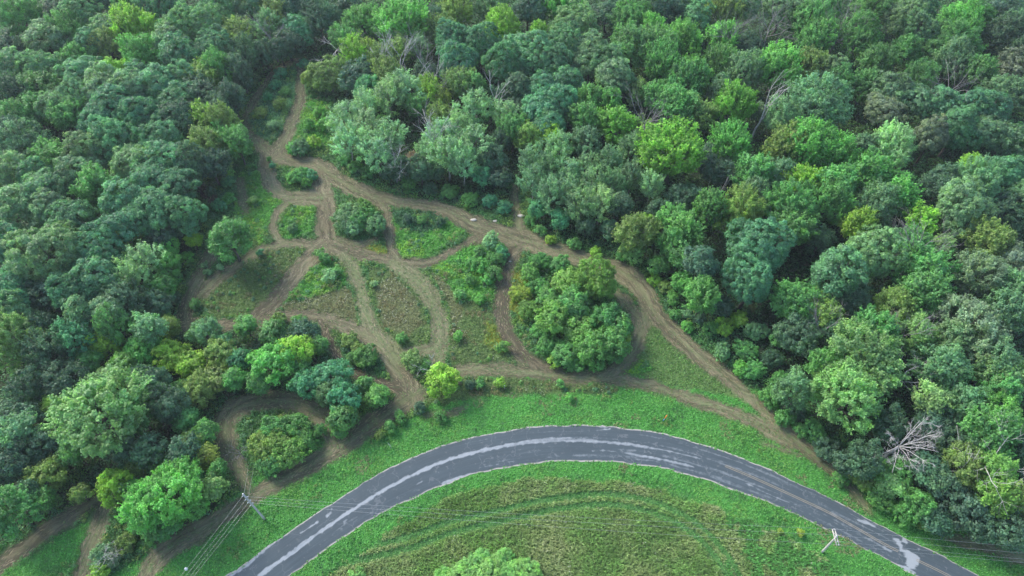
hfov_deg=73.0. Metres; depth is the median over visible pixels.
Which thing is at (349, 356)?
shrub
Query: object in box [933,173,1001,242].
broadleaf tree
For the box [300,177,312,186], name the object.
shrub
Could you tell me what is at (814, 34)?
feathery tree
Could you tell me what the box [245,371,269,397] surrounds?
bushy tree
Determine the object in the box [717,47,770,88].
feathery tree
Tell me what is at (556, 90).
broadleaf tree
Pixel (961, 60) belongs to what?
feathery tree
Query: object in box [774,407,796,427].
shrub
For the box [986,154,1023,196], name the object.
broadleaf tree
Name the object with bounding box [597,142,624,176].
slender tree
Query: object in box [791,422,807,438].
shrub
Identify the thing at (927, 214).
upswept tree
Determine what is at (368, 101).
slender tree
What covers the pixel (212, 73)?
feathery tree
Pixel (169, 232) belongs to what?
undergrowth tree
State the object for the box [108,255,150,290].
slender tree
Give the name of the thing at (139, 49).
upswept tree
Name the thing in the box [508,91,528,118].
undergrowth tree
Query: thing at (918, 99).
broadleaf tree
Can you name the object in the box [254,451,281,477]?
shrub
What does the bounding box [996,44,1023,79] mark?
undergrowth tree
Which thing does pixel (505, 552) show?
shrub
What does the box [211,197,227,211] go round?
shrub
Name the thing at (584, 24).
broadleaf tree
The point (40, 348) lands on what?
feathery tree
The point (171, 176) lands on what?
broadleaf tree
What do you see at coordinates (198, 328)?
bushy tree
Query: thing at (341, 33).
feathery tree
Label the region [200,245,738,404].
meadow weeds
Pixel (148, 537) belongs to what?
shrub
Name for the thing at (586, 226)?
bushy tree
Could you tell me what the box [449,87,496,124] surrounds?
slender tree
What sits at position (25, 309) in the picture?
broadleaf tree
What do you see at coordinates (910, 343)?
feathery tree
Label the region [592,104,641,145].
upswept tree
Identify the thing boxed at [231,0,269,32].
broadleaf tree
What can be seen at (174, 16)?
broadleaf tree
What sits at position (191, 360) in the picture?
bushy tree
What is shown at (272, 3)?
slender tree
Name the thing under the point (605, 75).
broadleaf tree
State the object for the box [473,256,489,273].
shrub
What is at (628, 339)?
shrub
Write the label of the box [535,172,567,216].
slender tree
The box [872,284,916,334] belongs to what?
feathery tree
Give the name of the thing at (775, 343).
shrub
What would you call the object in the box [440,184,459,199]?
shrub
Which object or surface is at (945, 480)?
undergrowth tree
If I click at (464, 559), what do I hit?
shrub
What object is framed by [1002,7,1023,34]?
feathery tree
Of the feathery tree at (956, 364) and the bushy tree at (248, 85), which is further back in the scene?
the bushy tree at (248, 85)
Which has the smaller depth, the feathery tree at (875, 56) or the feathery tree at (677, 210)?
the feathery tree at (677, 210)
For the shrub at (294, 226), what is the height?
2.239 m
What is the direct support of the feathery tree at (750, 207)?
on the ground at (588, 466)
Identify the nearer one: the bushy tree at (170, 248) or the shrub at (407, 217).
the bushy tree at (170, 248)
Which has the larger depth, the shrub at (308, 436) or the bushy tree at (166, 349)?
the bushy tree at (166, 349)
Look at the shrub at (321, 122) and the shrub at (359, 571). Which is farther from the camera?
the shrub at (321, 122)
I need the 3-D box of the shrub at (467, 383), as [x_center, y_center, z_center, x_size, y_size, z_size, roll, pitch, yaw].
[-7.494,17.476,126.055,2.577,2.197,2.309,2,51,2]
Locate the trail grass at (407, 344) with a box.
[11,58,1023,573]
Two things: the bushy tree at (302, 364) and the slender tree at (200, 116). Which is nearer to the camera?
the bushy tree at (302, 364)
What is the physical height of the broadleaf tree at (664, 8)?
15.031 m
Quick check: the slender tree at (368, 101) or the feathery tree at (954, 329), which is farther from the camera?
the slender tree at (368, 101)
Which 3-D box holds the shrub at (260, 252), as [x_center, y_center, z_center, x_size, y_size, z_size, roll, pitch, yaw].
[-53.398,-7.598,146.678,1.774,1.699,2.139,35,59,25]
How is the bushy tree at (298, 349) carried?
on the ground at (588, 466)
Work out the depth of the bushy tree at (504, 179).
155.92 m
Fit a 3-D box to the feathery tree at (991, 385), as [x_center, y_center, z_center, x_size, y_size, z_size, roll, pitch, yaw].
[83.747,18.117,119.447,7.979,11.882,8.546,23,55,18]
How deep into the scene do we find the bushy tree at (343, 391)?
119.28 m
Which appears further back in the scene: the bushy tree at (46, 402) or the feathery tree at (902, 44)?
the feathery tree at (902, 44)
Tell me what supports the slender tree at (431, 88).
on the ground at (588, 466)
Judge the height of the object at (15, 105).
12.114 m
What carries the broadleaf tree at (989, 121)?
on the ground at (588, 466)
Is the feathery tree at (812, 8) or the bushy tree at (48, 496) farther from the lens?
the feathery tree at (812, 8)
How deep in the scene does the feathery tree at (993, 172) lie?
147.24 m
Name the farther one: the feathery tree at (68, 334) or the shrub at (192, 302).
the shrub at (192, 302)
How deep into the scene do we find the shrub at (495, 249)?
146.36 m
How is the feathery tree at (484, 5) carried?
on the ground at (588, 466)
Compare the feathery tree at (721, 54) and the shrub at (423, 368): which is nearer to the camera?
the shrub at (423, 368)
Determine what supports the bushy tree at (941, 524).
on the ground at (588, 466)
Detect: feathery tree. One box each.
[0,0,43,38]
[0,26,24,66]
[0,70,39,108]
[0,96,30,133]
[0,117,55,163]
[0,306,44,373]
[0,405,39,449]
[0,483,45,541]
[11,70,62,104]
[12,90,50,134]
[17,326,69,371]
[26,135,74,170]
[38,9,90,52]
[38,356,154,458]
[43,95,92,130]
[46,315,97,360]
[57,38,100,76]
[87,24,124,61]
[90,300,137,345]
[101,275,147,320]
[103,56,129,73]
[114,476,176,534]
[117,387,155,436]
[128,310,169,344]
[133,454,203,528]
[179,56,221,89]
[179,70,217,103]
[184,124,224,171]
[191,147,233,184]
[195,43,240,87]
[197,88,233,116]
[203,98,242,129]
[205,214,254,262]
[208,119,230,146]
[215,76,248,117]
[215,122,252,165]
[222,50,252,94]
[224,31,258,66]
[298,0,342,41]
[327,21,358,52]
[341,0,380,39]
[366,40,396,67]
[370,53,406,89]
[402,92,430,125]
[421,10,458,44]
[424,98,454,137]
[435,0,473,23]
[440,65,479,107]
[462,69,488,99]
[472,0,508,21]
[481,2,521,47]
[494,111,526,152]
[512,119,545,153]
[540,121,561,141]
[604,0,652,35]
[610,211,663,254]
[633,113,659,139]
[635,78,669,118]
[647,81,692,125]
[654,202,690,228]
[654,226,688,264]
[666,89,703,126]
[668,239,700,278]
[681,273,721,315]
[688,94,720,134]
[703,42,738,78]
[712,181,766,235]
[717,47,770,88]
[742,174,771,210]
[753,156,797,195]
[761,176,820,229]
[762,92,806,132]
[768,277,824,323]
[769,207,821,246]
[770,364,811,410]
[784,0,837,45]
[785,70,855,128]
[792,12,839,51]
[797,286,845,329]
[802,346,843,384]
[808,355,886,436]
[814,0,843,17]
[820,62,856,93]
[827,316,907,385]
[836,7,884,62]
[841,339,911,398]
[845,67,881,109]
[847,176,904,225]
[848,0,897,25]
[848,132,882,155]
[854,42,899,74]
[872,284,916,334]
[873,117,919,170]
[879,341,946,397]
[883,33,924,70]
[890,221,940,266]
[896,57,942,100]
[896,311,939,357]
[907,341,976,396]
[907,377,955,422]
[919,30,961,73]
[924,318,981,359]
[925,17,988,55]
[930,233,957,254]
[931,32,979,85]
[936,0,985,36]
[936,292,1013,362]
[938,440,989,492]
[945,382,993,423]
[949,152,1005,205]
[952,402,1023,459]
[953,248,1012,299]
[955,0,997,26]
[956,151,986,170]
[957,213,1017,260]
[966,333,1023,385]
[971,352,1023,400]
[972,474,1023,519]
[974,448,1019,495]
[975,366,1023,408]
[975,391,1023,448]
[977,71,1023,109]
[978,10,1023,56]
[980,283,1023,333]
[982,118,1023,156]
[987,264,1023,313]
[999,75,1023,112]
[999,178,1023,218]
[1000,33,1023,73]
[1000,119,1023,156]
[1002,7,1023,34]
[1003,478,1023,517]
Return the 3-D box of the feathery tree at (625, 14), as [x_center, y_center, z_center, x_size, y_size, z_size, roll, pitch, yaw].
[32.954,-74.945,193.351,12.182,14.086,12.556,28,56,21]
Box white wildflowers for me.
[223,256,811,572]
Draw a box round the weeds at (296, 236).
[0,56,758,575]
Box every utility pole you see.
[242,493,264,519]
[821,529,839,552]
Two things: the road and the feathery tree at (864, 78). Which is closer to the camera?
the road
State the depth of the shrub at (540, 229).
149.76 m
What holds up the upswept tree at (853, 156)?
on the ground at (588, 466)
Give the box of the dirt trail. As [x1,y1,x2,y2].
[0,58,1023,575]
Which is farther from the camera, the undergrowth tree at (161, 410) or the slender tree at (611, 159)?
the slender tree at (611, 159)
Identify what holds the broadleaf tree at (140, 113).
on the ground at (588, 466)
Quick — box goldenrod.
[366,241,532,352]
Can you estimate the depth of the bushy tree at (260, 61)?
187.14 m
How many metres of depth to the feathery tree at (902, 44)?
180.71 m
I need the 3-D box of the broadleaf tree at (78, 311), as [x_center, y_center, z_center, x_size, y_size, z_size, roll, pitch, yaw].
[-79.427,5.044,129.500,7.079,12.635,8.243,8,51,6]
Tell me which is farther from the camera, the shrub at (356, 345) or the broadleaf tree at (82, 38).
the broadleaf tree at (82, 38)
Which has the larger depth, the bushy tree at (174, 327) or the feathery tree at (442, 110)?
the feathery tree at (442, 110)
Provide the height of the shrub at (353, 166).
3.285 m
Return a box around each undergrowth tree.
[0,395,46,441]
[0,441,38,486]
[1,363,46,403]
[7,424,56,465]
[11,478,41,508]
[14,268,60,313]
[17,32,41,58]
[19,308,65,338]
[38,358,92,404]
[39,0,61,24]
[40,424,74,451]
[52,437,89,467]
[103,435,137,469]
[122,363,172,400]
[126,431,169,471]
[140,224,183,254]
[142,381,191,426]
[162,429,203,465]
[246,36,276,69]
[266,36,294,65]
[268,28,307,60]
[279,11,320,47]
[328,0,367,22]
[336,54,373,93]
[353,74,378,100]
[385,153,411,179]
[405,150,421,167]
[406,152,434,186]
[413,58,438,84]
[417,0,442,29]
[477,143,509,173]
[487,85,511,115]
[490,125,513,152]
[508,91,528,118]
[591,0,621,33]
[605,191,635,223]
[642,197,673,220]
[661,182,701,211]
[670,0,701,20]
[697,153,735,187]
[701,141,719,162]
[734,29,765,58]
[748,101,768,130]
[772,309,823,357]
[801,310,821,333]
[804,223,836,256]
[813,311,850,348]
[831,279,872,319]
[847,436,885,480]
[870,400,912,445]
[904,449,951,489]
[910,404,954,445]
[915,160,965,203]
[923,466,964,500]
[925,415,980,458]
[983,0,1023,30]
[989,189,1023,230]
[993,506,1023,553]
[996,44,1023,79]
[998,240,1023,278]
[1002,432,1023,467]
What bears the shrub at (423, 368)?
on the ground at (588, 466)
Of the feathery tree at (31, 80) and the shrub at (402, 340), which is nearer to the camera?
the shrub at (402, 340)
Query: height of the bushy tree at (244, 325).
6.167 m
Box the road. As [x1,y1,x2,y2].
[226,424,977,575]
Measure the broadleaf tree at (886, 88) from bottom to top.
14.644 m
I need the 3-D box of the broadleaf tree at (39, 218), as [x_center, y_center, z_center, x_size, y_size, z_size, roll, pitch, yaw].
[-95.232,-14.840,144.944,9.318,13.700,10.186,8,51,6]
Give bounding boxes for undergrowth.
[0,0,1023,547]
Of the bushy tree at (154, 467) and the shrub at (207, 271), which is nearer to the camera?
the bushy tree at (154, 467)
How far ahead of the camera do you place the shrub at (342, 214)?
150.32 m
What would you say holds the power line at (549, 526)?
attached to the utility pole at (830, 542)
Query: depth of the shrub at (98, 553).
105.89 m
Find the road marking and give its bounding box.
[725,465,950,575]
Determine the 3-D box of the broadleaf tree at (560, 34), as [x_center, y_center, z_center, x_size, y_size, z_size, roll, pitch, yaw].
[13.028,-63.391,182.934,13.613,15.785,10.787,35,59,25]
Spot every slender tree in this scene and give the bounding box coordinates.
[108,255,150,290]
[114,220,142,253]
[117,239,168,277]
[182,97,218,132]
[217,14,251,47]
[248,5,280,39]
[254,0,288,25]
[324,98,364,135]
[329,119,369,162]
[337,30,367,64]
[348,107,380,136]
[351,84,383,123]
[352,127,382,164]
[355,36,377,62]
[355,134,392,174]
[371,72,409,122]
[373,115,411,156]
[383,32,415,67]
[389,66,426,108]
[405,32,431,63]
[414,70,443,106]
[414,135,437,159]
[421,116,462,155]
[423,133,468,180]
[435,86,451,118]
[446,109,472,139]
[447,137,479,184]
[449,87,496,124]
[453,122,495,160]
[488,98,522,125]
[514,163,548,202]
[517,137,552,175]
[530,152,560,178]
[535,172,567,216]
[544,127,574,168]
[554,155,583,184]
[558,168,583,204]
[563,182,599,220]
[569,123,603,162]
[572,150,599,181]
[579,160,612,195]
[585,182,619,224]
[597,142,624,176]
[599,166,628,194]
[616,129,642,168]
[616,156,645,193]
[625,75,648,111]
[638,168,665,203]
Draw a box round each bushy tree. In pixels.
[22,451,68,489]
[31,484,58,511]
[40,389,66,417]
[66,482,94,504]
[73,343,105,372]
[82,322,126,358]
[93,364,125,388]
[93,468,134,509]
[105,349,139,373]
[117,476,142,500]
[120,334,162,365]
[122,458,148,477]
[127,364,162,380]
[139,287,175,316]
[141,272,179,301]
[146,453,174,475]
[148,235,179,258]
[149,337,191,370]
[152,249,181,277]
[152,513,186,542]
[154,314,183,337]
[161,378,187,408]
[168,406,202,433]
[170,346,206,378]
[180,429,206,448]
[181,366,214,400]
[181,492,210,523]
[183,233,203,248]
[183,316,224,346]
[183,377,217,409]
[186,417,221,444]
[190,439,220,471]
[194,470,206,482]
[198,473,231,501]
[199,361,228,393]
[202,338,236,367]
[206,457,229,479]
[215,332,237,351]
[220,365,248,392]
[226,347,253,370]
[232,313,259,337]
[236,76,253,90]
[244,338,295,385]
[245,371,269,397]
[258,317,286,346]
[259,53,273,68]
[278,334,315,363]
[286,317,321,346]
[286,367,323,399]
[291,357,312,375]
[299,68,317,89]
[305,53,348,91]
[309,357,356,390]
[312,334,330,355]
[314,378,340,407]
[324,380,361,417]
[325,403,360,433]
[352,374,374,394]
[362,383,390,408]
[424,361,462,398]
[427,162,444,182]
[468,165,492,187]
[487,166,513,188]
[527,198,548,220]
[533,297,574,333]
[534,283,559,309]
[549,206,570,229]
[549,265,588,295]
[549,338,579,367]
[555,282,592,322]
[561,313,601,348]
[572,328,605,366]
[574,253,616,299]
[575,213,595,237]
[588,301,625,332]
[592,323,632,360]
[597,218,618,241]
[612,311,634,338]
[618,239,644,265]
[643,212,657,222]
[647,254,671,275]
[670,270,694,292]
[709,290,736,316]
[832,447,864,477]
[873,471,908,499]
[878,452,913,490]
[898,484,937,525]
[917,503,955,538]
[935,471,991,534]
[962,505,1005,544]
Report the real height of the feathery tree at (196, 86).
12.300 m
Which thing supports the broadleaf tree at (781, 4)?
on the ground at (588, 466)
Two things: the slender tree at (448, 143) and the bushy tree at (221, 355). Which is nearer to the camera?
the bushy tree at (221, 355)
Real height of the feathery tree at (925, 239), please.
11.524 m
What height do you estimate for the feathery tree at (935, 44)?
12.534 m
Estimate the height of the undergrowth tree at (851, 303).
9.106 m
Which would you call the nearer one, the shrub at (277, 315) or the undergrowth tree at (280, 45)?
the shrub at (277, 315)
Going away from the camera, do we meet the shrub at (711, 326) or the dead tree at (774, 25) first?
the shrub at (711, 326)
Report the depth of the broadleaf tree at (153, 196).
140.13 m
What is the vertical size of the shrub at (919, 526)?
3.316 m
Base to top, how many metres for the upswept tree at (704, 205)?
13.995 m
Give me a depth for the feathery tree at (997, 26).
184.17 m
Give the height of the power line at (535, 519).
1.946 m
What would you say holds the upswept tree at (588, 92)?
on the ground at (588, 466)
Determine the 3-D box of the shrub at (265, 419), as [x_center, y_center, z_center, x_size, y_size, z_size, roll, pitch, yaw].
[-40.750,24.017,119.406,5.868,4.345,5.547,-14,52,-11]
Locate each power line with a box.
[256,500,825,534]
[259,497,825,528]
[259,503,836,544]
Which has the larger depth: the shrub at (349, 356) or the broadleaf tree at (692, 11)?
the broadleaf tree at (692, 11)
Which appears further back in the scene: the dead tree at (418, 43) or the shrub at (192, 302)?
the dead tree at (418, 43)
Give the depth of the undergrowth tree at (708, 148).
158.32 m
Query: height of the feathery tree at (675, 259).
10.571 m
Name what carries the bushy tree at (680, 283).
on the ground at (588, 466)
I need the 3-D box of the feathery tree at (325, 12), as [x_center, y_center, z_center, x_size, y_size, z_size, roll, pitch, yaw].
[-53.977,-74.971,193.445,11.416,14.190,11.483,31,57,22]
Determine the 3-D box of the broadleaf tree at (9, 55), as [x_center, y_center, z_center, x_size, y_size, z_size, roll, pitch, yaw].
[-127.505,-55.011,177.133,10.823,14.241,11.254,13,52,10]
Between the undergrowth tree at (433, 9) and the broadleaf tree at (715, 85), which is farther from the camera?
the undergrowth tree at (433, 9)
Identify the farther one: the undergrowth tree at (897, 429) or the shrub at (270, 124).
the shrub at (270, 124)
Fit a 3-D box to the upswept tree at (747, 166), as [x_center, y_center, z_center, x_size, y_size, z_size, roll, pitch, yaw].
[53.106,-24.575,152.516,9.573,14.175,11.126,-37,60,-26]
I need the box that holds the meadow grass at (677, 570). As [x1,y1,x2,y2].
[330,475,846,575]
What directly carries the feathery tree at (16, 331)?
on the ground at (588, 466)
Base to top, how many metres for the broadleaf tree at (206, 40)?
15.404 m
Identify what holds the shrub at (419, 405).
on the ground at (588, 466)
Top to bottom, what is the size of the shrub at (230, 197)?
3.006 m
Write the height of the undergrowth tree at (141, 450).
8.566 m
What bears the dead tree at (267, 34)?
on the ground at (588, 466)
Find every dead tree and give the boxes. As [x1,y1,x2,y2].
[90,542,122,574]
[224,440,247,460]
[243,11,293,61]
[313,22,363,64]
[368,19,392,58]
[371,136,408,182]
[378,29,419,67]
[395,12,441,64]
[412,98,457,146]
[417,47,443,98]
[429,52,466,107]
[483,68,510,125]
[605,84,670,150]
[706,7,764,40]
[748,1,800,47]
[750,68,795,140]
[806,289,854,334]
[821,1,873,57]
[875,416,943,471]
[888,305,947,346]
[890,205,967,283]
[920,59,979,99]
[941,409,1023,514]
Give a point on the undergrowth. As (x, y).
(612, 244)
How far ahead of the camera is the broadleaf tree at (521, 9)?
191.01 m
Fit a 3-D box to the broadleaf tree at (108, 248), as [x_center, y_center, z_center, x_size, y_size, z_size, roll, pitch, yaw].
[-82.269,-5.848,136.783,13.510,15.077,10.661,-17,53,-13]
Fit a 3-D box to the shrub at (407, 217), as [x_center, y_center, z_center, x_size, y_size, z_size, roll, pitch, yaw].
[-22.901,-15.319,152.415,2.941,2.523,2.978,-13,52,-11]
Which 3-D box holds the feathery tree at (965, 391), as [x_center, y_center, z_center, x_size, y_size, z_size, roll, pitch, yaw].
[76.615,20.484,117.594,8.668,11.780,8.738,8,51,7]
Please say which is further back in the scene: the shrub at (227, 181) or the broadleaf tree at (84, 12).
the broadleaf tree at (84, 12)
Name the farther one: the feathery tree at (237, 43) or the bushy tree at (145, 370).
the feathery tree at (237, 43)
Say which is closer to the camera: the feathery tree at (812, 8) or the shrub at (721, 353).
the shrub at (721, 353)
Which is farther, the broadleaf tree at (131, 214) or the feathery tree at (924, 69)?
the feathery tree at (924, 69)
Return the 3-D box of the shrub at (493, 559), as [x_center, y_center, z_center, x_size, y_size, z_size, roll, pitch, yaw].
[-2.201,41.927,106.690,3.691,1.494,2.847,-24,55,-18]
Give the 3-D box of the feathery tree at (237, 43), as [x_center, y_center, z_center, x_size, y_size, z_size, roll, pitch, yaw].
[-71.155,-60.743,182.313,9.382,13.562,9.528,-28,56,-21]
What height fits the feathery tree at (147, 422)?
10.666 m
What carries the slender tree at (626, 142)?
on the ground at (588, 466)
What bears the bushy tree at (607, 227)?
on the ground at (588, 466)
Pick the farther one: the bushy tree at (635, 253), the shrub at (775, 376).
the bushy tree at (635, 253)
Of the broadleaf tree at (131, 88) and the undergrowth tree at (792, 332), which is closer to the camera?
the undergrowth tree at (792, 332)
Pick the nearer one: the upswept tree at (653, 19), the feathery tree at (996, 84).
the feathery tree at (996, 84)
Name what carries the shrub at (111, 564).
on the ground at (588, 466)
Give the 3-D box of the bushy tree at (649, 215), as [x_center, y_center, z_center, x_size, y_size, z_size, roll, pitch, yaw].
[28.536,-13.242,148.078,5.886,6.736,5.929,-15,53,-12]
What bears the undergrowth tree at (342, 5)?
on the ground at (588, 466)
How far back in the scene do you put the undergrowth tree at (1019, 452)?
111.62 m
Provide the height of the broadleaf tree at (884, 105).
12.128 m
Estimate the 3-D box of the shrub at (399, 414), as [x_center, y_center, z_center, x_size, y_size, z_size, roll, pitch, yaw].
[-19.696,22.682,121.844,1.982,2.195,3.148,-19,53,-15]
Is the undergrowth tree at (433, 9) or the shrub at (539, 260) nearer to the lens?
the shrub at (539, 260)
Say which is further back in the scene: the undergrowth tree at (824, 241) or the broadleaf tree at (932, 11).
the broadleaf tree at (932, 11)
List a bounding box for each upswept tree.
[66,159,120,210]
[107,0,155,43]
[109,0,131,21]
[112,32,162,67]
[369,0,431,43]
[529,18,548,34]
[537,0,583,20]
[564,99,606,133]
[577,81,603,125]
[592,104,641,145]
[596,86,626,110]
[608,20,659,70]
[630,20,680,64]
[633,115,708,184]
[641,10,666,27]
[642,36,681,81]
[663,56,710,100]
[665,16,705,58]
[666,208,707,247]
[669,52,714,95]
[691,185,729,232]
[702,0,745,26]
[703,17,743,47]
[707,116,754,161]
[711,78,760,131]
[727,150,775,200]
[751,38,805,95]
[759,119,811,161]
[780,162,825,193]
[781,114,847,170]
[789,44,829,89]
[803,174,858,226]
[812,160,861,208]
[813,128,864,170]
[837,204,878,242]
[845,144,903,199]
[847,303,902,350]
[877,171,925,217]
[890,240,963,290]
[891,170,918,185]
[893,266,956,318]
[902,199,940,232]
[960,53,1001,93]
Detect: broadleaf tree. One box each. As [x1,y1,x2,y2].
[0,45,30,73]
[0,114,28,145]
[0,150,31,188]
[0,181,47,230]
[0,219,103,285]
[0,222,28,265]
[0,265,34,308]
[0,288,34,330]
[13,48,68,83]
[15,156,53,186]
[15,166,71,202]
[20,17,71,54]
[26,186,71,229]
[32,89,72,132]
[41,199,100,234]
[44,270,101,320]
[52,154,103,196]
[53,53,102,83]
[54,74,88,116]
[57,0,104,29]
[59,292,103,323]
[61,129,112,167]
[62,222,130,279]
[67,254,119,305]
[71,26,110,52]
[74,0,110,12]
[74,81,134,131]
[80,71,119,119]
[83,60,121,91]
[85,13,126,53]
[87,113,141,168]
[87,285,130,334]
[91,210,138,260]
[97,173,148,220]
[107,67,156,105]
[108,142,160,184]
[110,95,161,136]
[111,200,156,238]
[121,157,175,196]
[122,57,156,82]
[127,183,180,230]
[130,0,159,19]
[130,62,176,97]
[138,115,187,159]
[140,139,195,187]
[149,19,188,56]
[149,161,201,199]
[150,0,188,23]
[151,95,201,138]
[154,0,203,41]
[156,29,201,69]
[156,80,201,115]
[162,194,208,236]
[165,58,196,87]
[174,139,205,193]
[188,1,232,37]
[191,23,234,62]
[196,0,235,21]
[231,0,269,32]
[274,0,309,16]
[434,16,474,53]
[435,40,480,78]
[464,20,502,73]
[481,34,519,89]
[500,28,565,76]
[500,71,532,97]
[511,0,547,31]
[520,89,562,122]
[525,68,563,103]
[526,42,576,78]
[531,106,566,136]
[538,20,581,64]
[543,83,578,118]
[544,64,588,113]
[547,0,599,47]
[570,28,615,83]
[585,38,623,86]
[594,56,638,91]
[645,0,686,24]
[680,0,718,33]
[681,244,721,289]
[706,72,735,102]
[719,251,774,308]
[723,0,763,23]
[724,215,799,276]
[761,0,804,35]
[809,243,869,301]
[818,52,849,89]
[837,223,913,282]
[863,91,908,138]
[869,69,916,115]
[874,0,929,44]
[894,81,933,121]
[897,7,943,60]
[904,112,950,166]
[905,0,940,18]
[919,82,964,125]
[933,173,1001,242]
[934,102,982,156]
[950,89,995,134]
[963,111,1010,154]
[966,84,1013,142]
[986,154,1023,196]
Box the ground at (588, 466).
[0,0,1023,575]
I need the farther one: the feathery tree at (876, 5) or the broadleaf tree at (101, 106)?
the feathery tree at (876, 5)
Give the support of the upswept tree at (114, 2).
on the ground at (588, 466)
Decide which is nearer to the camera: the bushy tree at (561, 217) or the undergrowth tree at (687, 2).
the bushy tree at (561, 217)
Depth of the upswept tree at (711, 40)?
184.29 m
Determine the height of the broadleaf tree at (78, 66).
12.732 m
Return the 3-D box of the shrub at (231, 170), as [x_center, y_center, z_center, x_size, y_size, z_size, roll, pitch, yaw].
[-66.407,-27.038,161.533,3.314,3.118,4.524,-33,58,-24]
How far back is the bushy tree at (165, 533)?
106.37 m
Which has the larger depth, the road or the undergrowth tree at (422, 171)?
the undergrowth tree at (422, 171)
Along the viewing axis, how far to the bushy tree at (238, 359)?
125.27 m
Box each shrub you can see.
[88,541,112,566]
[89,562,110,575]
[102,548,120,569]
[113,531,136,556]
[128,517,148,535]
[139,521,164,548]
[167,290,181,306]
[179,251,194,264]
[189,297,200,308]
[198,260,207,268]
[202,268,211,275]
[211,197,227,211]
[216,264,223,270]
[219,166,235,177]
[220,175,235,188]
[222,192,235,204]
[246,195,259,205]
[247,429,274,462]
[252,107,267,118]
[253,338,269,350]
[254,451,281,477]
[255,249,263,256]
[259,415,290,439]
[262,92,271,100]
[264,427,293,460]
[266,119,279,130]
[268,79,282,89]
[269,161,275,167]
[269,437,311,470]
[270,312,287,326]
[273,67,287,78]
[273,98,285,110]
[278,86,291,96]
[279,412,310,437]
[286,142,296,155]
[286,171,297,183]
[286,222,298,233]
[289,136,310,156]
[289,167,307,182]
[290,314,306,325]
[291,427,319,455]
[296,58,308,67]
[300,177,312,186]
[301,168,318,179]
[304,118,315,129]
[307,134,321,147]
[311,247,327,256]
[313,106,326,118]
[313,423,327,436]
[315,116,330,129]
[318,252,330,264]
[320,268,336,283]
[329,426,348,439]
[330,201,364,229]
[332,264,343,275]
[336,152,351,165]
[340,330,358,347]
[341,218,364,235]
[346,351,358,364]
[347,159,363,173]
[347,565,366,575]
[348,206,374,229]
[350,340,363,352]
[351,342,377,368]
[357,197,375,216]
[357,386,368,406]
[360,164,377,178]
[364,211,386,235]
[369,280,377,286]
[374,430,385,440]
[379,166,399,181]
[384,419,395,435]
[394,409,406,425]
[395,331,408,344]
[399,348,422,373]
[400,175,417,188]
[402,213,414,223]
[413,354,438,374]
[414,401,424,415]
[417,214,427,223]
[417,358,431,373]
[423,181,437,195]
[433,408,446,422]
[434,564,451,575]
[435,217,446,226]
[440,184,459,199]
[445,560,479,575]
[453,288,466,302]
[453,330,462,342]
[459,551,481,575]
[461,192,478,207]
[464,273,477,286]
[464,378,475,389]
[465,256,479,271]
[469,555,503,575]
[470,547,490,567]
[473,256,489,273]
[473,292,486,304]
[474,245,486,258]
[475,376,485,389]
[479,272,492,284]
[482,194,497,207]
[482,230,498,250]
[483,251,505,266]
[486,264,502,281]
[489,548,507,568]
[492,241,506,251]
[493,376,506,387]
[494,199,512,214]
[495,341,512,353]
[495,547,514,562]
[496,245,509,259]
[499,558,518,575]
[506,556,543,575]
[508,285,531,301]
[517,299,540,320]
[520,262,540,283]
[524,213,536,225]
[524,276,549,294]
[528,252,551,270]
[529,317,550,337]
[532,224,546,236]
[534,332,558,355]
[544,235,556,244]
[546,354,562,369]
[548,253,570,273]
[555,378,564,388]
[562,354,585,372]
[565,391,573,401]
[567,237,581,249]
[585,347,604,372]
[589,245,600,256]
[605,349,623,364]
[615,251,625,261]
[623,333,631,343]
[646,273,662,286]
[657,279,672,293]
[666,290,679,307]
[669,309,681,319]
[680,308,691,318]
[681,320,693,333]
[692,311,706,325]
[702,319,719,337]
[713,341,730,361]
[714,316,735,336]
[729,309,747,328]
[731,359,747,378]
[732,338,759,360]
[741,321,771,340]
[741,359,766,379]
[758,385,778,409]
[759,348,785,370]
[768,331,788,347]
[768,370,787,389]
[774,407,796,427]
[786,399,805,419]
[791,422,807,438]
[796,528,804,537]
[804,416,827,441]
[811,436,842,462]
[832,471,850,486]
[852,471,877,492]
[866,484,893,513]
[889,498,915,527]
[915,520,931,532]
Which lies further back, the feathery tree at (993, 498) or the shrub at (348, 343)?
the shrub at (348, 343)
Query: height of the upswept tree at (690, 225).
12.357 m
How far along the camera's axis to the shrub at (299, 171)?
159.73 m
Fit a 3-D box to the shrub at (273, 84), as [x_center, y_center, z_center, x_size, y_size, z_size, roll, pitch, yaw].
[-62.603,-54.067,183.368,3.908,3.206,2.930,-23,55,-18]
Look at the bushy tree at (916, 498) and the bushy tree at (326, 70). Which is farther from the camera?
the bushy tree at (326, 70)
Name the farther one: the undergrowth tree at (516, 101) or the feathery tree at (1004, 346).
the undergrowth tree at (516, 101)
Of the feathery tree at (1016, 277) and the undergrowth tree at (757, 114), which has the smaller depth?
the feathery tree at (1016, 277)
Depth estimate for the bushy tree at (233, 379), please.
122.39 m

